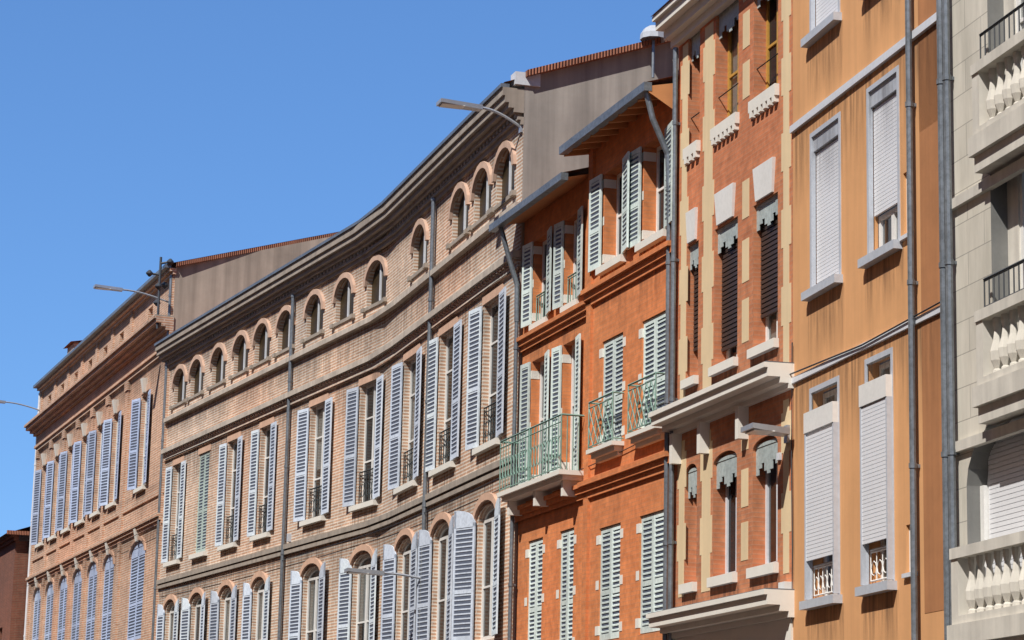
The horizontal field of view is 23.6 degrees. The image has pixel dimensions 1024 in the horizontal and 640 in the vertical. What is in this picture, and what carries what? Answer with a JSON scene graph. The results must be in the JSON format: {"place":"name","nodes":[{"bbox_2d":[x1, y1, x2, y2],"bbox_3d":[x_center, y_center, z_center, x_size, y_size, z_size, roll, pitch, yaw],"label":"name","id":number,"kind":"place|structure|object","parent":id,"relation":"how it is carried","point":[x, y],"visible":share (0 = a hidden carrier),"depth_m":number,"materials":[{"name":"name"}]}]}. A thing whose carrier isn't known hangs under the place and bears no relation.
{"place":"outdoors","nodes":[
{"label":"outdoors","id":0,"kind":"place"},
{"bbox_2d":[0,0,668,536],"label":"sky","id":1,"kind":"structure","parent":0,"point":[134,134],"materials":[{"name":"blue"}]},
{"label":"ground","id":2,"kind":"structure","parent":0,"visible":0},
{"bbox_2d":[0,232,494,639],"bbox_3d":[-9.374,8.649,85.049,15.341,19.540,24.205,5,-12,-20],"label":"building","id":3,"kind":"structure","parent":2,"relation":"on","point":[96,426],"depth_m":79.60,"materials":[{"name":"clear brick"}]},
{"bbox_2d":[154,37,678,639],"bbox_3d":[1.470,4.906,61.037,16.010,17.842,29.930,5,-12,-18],"label":"building","id":4,"kind":"structure","parent":2,"relation":"on","point":[418,251],"depth_m":56.19,"materials":[{"name":"brick"}]},
{"bbox_2d":[646,0,793,639],"bbox_3d":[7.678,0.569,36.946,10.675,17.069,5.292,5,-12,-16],"label":"building","id":5,"kind":"structure","parent":2,"relation":"on","point":[723,418],"depth_m":35.85,"materials":[{"name":"orange brick"}]},
{"bbox_2d":[790,0,949,639],"bbox_3d":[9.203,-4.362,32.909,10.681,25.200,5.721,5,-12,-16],"label":"building","id":6,"kind":"structure","parent":2,"relation":"on","point":[870,502],"depth_m":30.73,"materials":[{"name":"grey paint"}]},
{"bbox_3d":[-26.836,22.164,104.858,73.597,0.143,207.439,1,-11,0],"label":"pavement","id":7,"kind":"structure","parent":0,"visible":0},
{"bbox_2d":[0,527,29,639],"bbox_3d":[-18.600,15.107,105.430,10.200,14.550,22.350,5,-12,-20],"label":"dark brick house","id":8,"kind":"structure","parent":7,"relation":"on","point":[14,551],"depth_m":94.72,"materials":[{"name":"brown brick"}]},
{"bbox_2d":[489,75,678,639],"bbox_3d":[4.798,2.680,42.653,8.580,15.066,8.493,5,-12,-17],"label":"building","id":9,"kind":"structure","parent":7,"relation":"on","point":[592,343],"depth_m":41.39,"materials":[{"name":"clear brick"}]},
{"bbox_2d":[26,25,792,622],"bbox_3d":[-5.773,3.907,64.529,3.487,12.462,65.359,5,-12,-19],"label":"facade fixtures","id":10,"kind":"object","parent":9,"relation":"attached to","point":[650,33],"visible":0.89,"depth_m":47.37,"materials":[{"name":"metal"}]},
{"bbox_2d":[942,0,1023,639],"bbox_3d":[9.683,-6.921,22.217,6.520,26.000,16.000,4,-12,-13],"label":"building","id":11,"kind":"structure","parent":7,"relation":"on","point":[983,77],"depth_m":27.20,"materials":[{"name":"stone"}]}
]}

